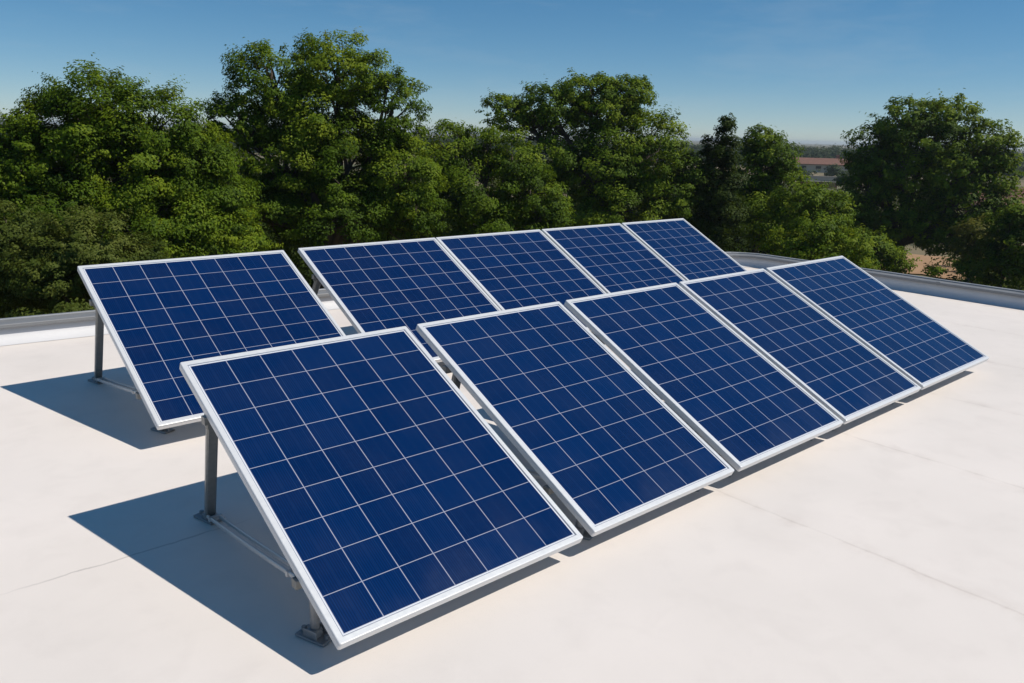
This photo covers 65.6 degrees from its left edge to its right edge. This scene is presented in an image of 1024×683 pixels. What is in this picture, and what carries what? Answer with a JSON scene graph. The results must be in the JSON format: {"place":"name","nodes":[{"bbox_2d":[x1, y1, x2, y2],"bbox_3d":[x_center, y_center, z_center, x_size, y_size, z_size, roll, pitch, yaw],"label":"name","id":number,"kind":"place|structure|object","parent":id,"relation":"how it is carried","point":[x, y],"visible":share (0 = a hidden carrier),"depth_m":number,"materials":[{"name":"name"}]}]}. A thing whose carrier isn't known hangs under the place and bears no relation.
{"place":"outdoors","nodes":[
{"label":"outdoors","id":0,"kind":"place"},
{"bbox_2d":[0,122,1023,281],"bbox_3d":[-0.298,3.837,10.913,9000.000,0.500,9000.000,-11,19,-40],"label":"ground","id":1,"kind":"structure","parent":0,"point":[918,251],"depth_m":161.30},
{"bbox_2d":[0,191,52,317],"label":"bush","id":2,"kind":"object","parent":1,"relation":"on","point":[11,231],"visible":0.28,"depth_m":12.83,"materials":[{"name":"green plant"}]},
{"bbox_2d":[0,198,172,317],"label":"bush","id":3,"kind":"object","parent":1,"relation":"on","point":[51,258],"visible":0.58,"depth_m":12.42,"materials":[{"name":"green plant"}]},
{"bbox_2d":[0,52,266,311],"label":"broadleaf tree","id":4,"kind":"object","parent":1,"relation":"on","point":[96,145],"visible":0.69,"depth_m":14.75,"materials":[{"name":"green plant"}]},
{"bbox_2d":[126,197,283,257],"bbox_3d":[-6.262,-0.359,16.188,3.050,5.145,2.434,-11,19,-40],"label":"bush","id":5,"kind":"object","parent":1,"relation":"on","point":[239,246],"visible":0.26,"depth_m":15.46,"materials":[{"name":"green plant"}]},
{"bbox_2d":[128,152,283,250],"bbox_3d":[-8.549,-2.624,22.452,4.451,6.253,4.321,-11,19,-40],"label":"broadleaf tree","id":6,"kind":"object","parent":1,"relation":"on","point":[269,237],"visible":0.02,"depth_m":22.27,"materials":[{"name":"green plant"}]},
{"bbox_2d":[200,26,456,288],"bbox_3d":[-4.478,-3.174,19.874,6.018,8.835,3.375,-5,16,-23],"label":"broadleaf tree","id":7,"kind":"object","parent":1,"relation":"on","point":[316,146],"visible":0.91,"depth_m":18.78,"materials":[{"name":"green plant"}]},
{"bbox_2d":[264,188,405,287],"bbox_3d":[-6.164,-3.123,26.379,6.753,5.359,6.027,7,16,20],"label":"broadleaf tree","id":8,"kind":"object","parent":1,"relation":"on","point":[300,263],"visible":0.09,"depth_m":24.59,"materials":[{"name":"green plant"}]},
{"bbox_2d":[387,135,483,237],"bbox_3d":[-2.570,-3.952,27.776,4.702,6.443,4.570,-11,19,-40],"label":"broadleaf tree","id":9,"kind":"object","parent":1,"relation":"on","point":[441,219],"visible":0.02,"depth_m":26.65,"materials":[{"name":"green plant"}]},
{"bbox_2d":[413,118,580,236],"bbox_3d":[-0.705,-3.143,23.991,4.319,6.899,4.299,-11,19,-40],"label":"broadleaf tree","id":10,"kind":"object","parent":1,"relation":"on","point":[496,206],"visible":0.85,"depth_m":22.99,"materials":[{"name":"green plant"}]},
{"bbox_2d":[0,252,1023,682],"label":"building","id":11,"kind":"structure","parent":1,"relation":"on","point":[882,544],"depth_m":3.77,"materials":[{"name":"concrete"}]},
{"bbox_2d":[77,250,345,433],"bbox_3d":[-2.192,-0.083,5.992,1.630,0.972,1.811,-11,19,-40],"label":"solar panel","id":12,"kind":"object","parent":11,"relation":"on","point":[161,320],"visible":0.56,"depth_m":5.82,"materials":[{"name":"glass"}]},
{"bbox_2d":[179,326,582,649],"bbox_3d":[-0.674,0.566,3.838,1.316,0.876,1.621,-11,19,-40],"label":"solar panel","id":13,"kind":"object","parent":11,"relation":"on","point":[387,478],"visible":1,"depth_m":3.66,"materials":[{"name":"glass"}]},
{"bbox_2d":[298,238,500,362],"bbox_3d":[-0.993,-0.372,7.276,1.520,0.945,1.811,-11,19,-40],"label":"solar panel","id":14,"kind":"object","parent":11,"relation":"on","point":[410,284],"visible":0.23,"depth_m":7.17,"materials":[{"name":"glass"}]},
{"bbox_2d":[436,229,606,331],"bbox_3d":[0.120,-0.590,8.230,1.469,0.945,1.811,-11,19,-40],"label":"solar panel","id":15,"kind":"object","parent":11,"relation":"on","point":[511,270],"visible":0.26,"depth_m":8.15,"materials":[{"name":"glass"}]},
{"bbox_2d":[416,301,733,539],"bbox_3d":[0.318,0.376,4.670,1.199,0.876,1.591,-11,19,-40],"label":"solar panel","id":16,"kind":"object","parent":11,"relation":"on","point":[599,434],"visible":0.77,"depth_m":4.52,"materials":[{"name":"blue silicon solar cells"},{"name":"glass"},{"name":"aluminium"}]},
{"bbox_2d":[541,223,685,292],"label":"solar panel","id":17,"kind":"object","parent":11,"relation":"on","point":[612,258],"visible":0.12,"depth_m":9.07,"materials":[{"name":"blue silicon solar cells"},{"name":"glass"},{"name":"aluminium"}]},
{"bbox_2d":[621,218,746,280],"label":"solar panel","id":18,"kind":"object","parent":11,"relation":"on","point":[683,248],"visible":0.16,"depth_m":9.93,"materials":[{"name":"blue silicon solar cells"},{"name":"glass"},{"name":"aluminium"}]},
{"bbox_2d":[564,282,842,476],"bbox_3d":[1.268,0.189,5.485,1.255,0.876,1.591,-11,19,-40],"label":"solar panel","id":19,"kind":"object","parent":11,"relation":"on","point":[733,398],"visible":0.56,"depth_m":5.34,"materials":[{"name":"blue silicon solar cells"},{"name":"glass"},{"name":"aluminium"}]},
{"bbox_2d":[678,268,920,430],"bbox_3d":[2.218,0.002,6.299,1.239,0.876,1.591,-11,19,-40],"label":"solar panel","id":20,"kind":"object","parent":11,"relation":"on","point":[841,373],"visible":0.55,"depth_m":6.17,"materials":[{"name":"glass"},{"name":"silicon solar cells"},{"name":"aluminium"}]},
{"bbox_2d":[765,256,988,396],"bbox_3d":[3.239,-0.199,7.174,1.434,0.876,1.591,-11,19,-40],"label":"solar panel","id":21,"kind":"object","parent":11,"relation":"on","point":[916,345],"visible":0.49,"depth_m":7.04,"materials":[{"name":"glass"},{"name":"silicon solar cells"},{"name":"aluminium"}]},
{"bbox_2d":[1,124,1023,178],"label":"distant wood","id":22,"kind":"object","parent":1,"relation":"on","point":[833,151],"visible":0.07,"depth_m":262.69,"materials":[{"name":"green plant"}]},
{"bbox_2d":[4,167,1023,314],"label":"scrub","id":23,"kind":"object","parent":1,"relation":"on","point":[1021,287],"visible":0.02,"depth_m":44.06,"materials":[{"name":"brown plant"}]},
{"bbox_2d":[512,154,625,230],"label":"broadleaf tree","id":24,"kind":"object","parent":1,"relation":"on","point":[566,199],"depth_m":32.17,"materials":[{"name":"green plant"}]},
{"bbox_2d":[474,67,709,226],"bbox_3d":[2.878,-5.085,28.160,8.091,8.735,4.943,-3,15,-16],"label":"broadleaf tree","id":25,"kind":"object","parent":1,"relation":"on","point":[613,185],"visible":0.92,"depth_m":27.20,"materials":[{"name":"green plant"}]},
{"bbox_2d":[667,167,751,252],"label":"broadleaf tree","id":26,"kind":"object","parent":1,"relation":"on","point":[738,238],"visible":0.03,"depth_m":33.88,"materials":[{"name":"green plant"}]},
{"bbox_2d":[688,112,754,251],"bbox_3d":[7.285,-4.199,27.884,2.204,7.387,2.095,-3,15,-15],"label":"cypress tree","id":27,"kind":"object","parent":1,"relation":"on","point":[714,205],"visible":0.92,"depth_m":27.33,"materials":[{"name":"green plant"}]},
{"bbox_2d":[710,207,797,254],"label":"broadleaf tree","id":28,"kind":"object","parent":1,"relation":"on","point":[767,252],"visible":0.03,"depth_m":34.74,"materials":[{"name":"green plant"}]},
{"bbox_2d":[718,122,806,252],"bbox_3d":[9.449,-4.704,30.494,3.532,7.158,3.220,-3,15,-18],"label":"broadleaf tree","id":29,"kind":"object","parent":1,"relation":"on","point":[757,151],"visible":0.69,"depth_m":29.33,"materials":[{"name":"green plant"}]},
{"bbox_2d":[752,171,855,249],"bbox_3d":[9.535,-2.843,26.494,3.102,5.580,2.385,2,15,1],"label":"bush","id":30,"kind":"object","parent":1,"relation":"on","point":[779,202],"visible":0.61,"depth_m":25.73,"materials":[{"name":"green plant"}]},
{"bbox_2d":[797,168,820,175],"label":"bush","id":31,"kind":"object","parent":1,"relation":"on","point":[808,172],"visible":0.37,"depth_m":156.75,"materials":[{"name":"green plant"}]},
{"bbox_2d":[798,181,836,187],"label":"garden wall","id":32,"kind":"structure","parent":1,"relation":"on","point":[835,186],"depth_m":115.26,"materials":[{"name":"grey concrete"}]},
{"bbox_2d":[792,155,847,172],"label":"house","id":33,"kind":"structure","parent":1,"relation":"on","point":[810,164],"depth_m":179.73,"materials":[{"name":"paint"}]},
{"bbox_2d":[804,175,835,181],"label":"garden wall","id":34,"kind":"structure","parent":1,"relation":"on","point":[825,178],"depth_m":137.19,"materials":[{"name":"paint"}]},
{"bbox_2d":[758,210,882,270],"bbox_3d":[8.767,-1.405,22.726,2.883,4.656,3.212,-11,19,-40],"label":"bush","id":35,"kind":"object","parent":1,"relation":"on","point":[812,247],"visible":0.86,"depth_m":21.91,"materials":[{"name":"green plant"}]},
{"bbox_2d":[797,183,869,239],"bbox_3d":[14.617,-5.016,37.149,3.675,4.672,2.101,6,15,17],"label":"bush","id":36,"kind":"object","parent":1,"relation":"on","point":[858,210],"visible":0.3,"depth_m":36.27,"materials":[{"name":"green plant"}]},
{"bbox_2d":[823,163,849,175],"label":"bush","id":37,"kind":"object","parent":1,"relation":"on","point":[833,170],"visible":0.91,"depth_m":159.01,"materials":[{"name":"green plant"}]},
{"bbox_2d":[832,171,855,183],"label":"bush","id":38,"kind":"object","parent":1,"relation":"on","point":[835,179],"visible":0.21,"depth_m":124.97,"materials":[{"name":"green plant"}]},
{"bbox_2d":[829,223,921,273],"bbox_3d":[15.295,-3.379,33.937,3.414,3.191,2.484,3,15,6],"label":"bush","id":39,"kind":"object","parent":1,"relation":"on","point":[888,250],"visible":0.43,"depth_m":33.20,"materials":[{"name":"green plant"}]},
{"bbox_2d":[836,88,1023,271],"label":"broadleaf tree","id":40,"kind":"object","parent":1,"relation":"on","point":[977,164],"visible":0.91,"depth_m":35.65,"materials":[{"name":"green plant"}]},
{"bbox_2d":[875,254,1005,279],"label":"earth","id":41,"kind":"structure","parent":1,"relation":"on","point":[926,259],"depth_m":44.48,"materials":[{"name":"beige soil"}]},
{"bbox_2d":[921,237,1017,283],"bbox_3d":[20.259,-3.318,34.795,2.360,2.878,3.848,-11,19,-40],"label":"bush","id":42,"kind":"object","parent":1,"relation":"on","point":[933,270],"visible":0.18,"depth_m":35.12,"materials":[{"name":"green plant"}]},
{"bbox_2d":[943,213,1018,282],"bbox_3d":[18.438,-2.999,31.142,2.107,4.007,2.765,-11,19,-40],"label":"bush","id":43,"kind":"object","parent":1,"relation":"on","point":[969,227],"visible":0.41,"depth_m":30.92,"materials":[{"name":"green plant"}]},
{"bbox_2d":[953,202,1023,288],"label":"bush","id":44,"kind":"object","parent":1,"relation":"on","point":[1011,234],"visible":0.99,"depth_m":27.80,"materials":[{"name":"green plant"}]},
{"bbox_2d":[965,188,1023,212],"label":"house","id":45,"kind":"structure","parent":1,"relation":"on","point":[1002,198],"depth_m":65.73,"materials":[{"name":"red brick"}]},
{"bbox_2d":[0,0,1023,149],"label":"sky","id":46,"kind":"structure","parent":0,"point":[812,71],"materials":[{"name":"blue"}]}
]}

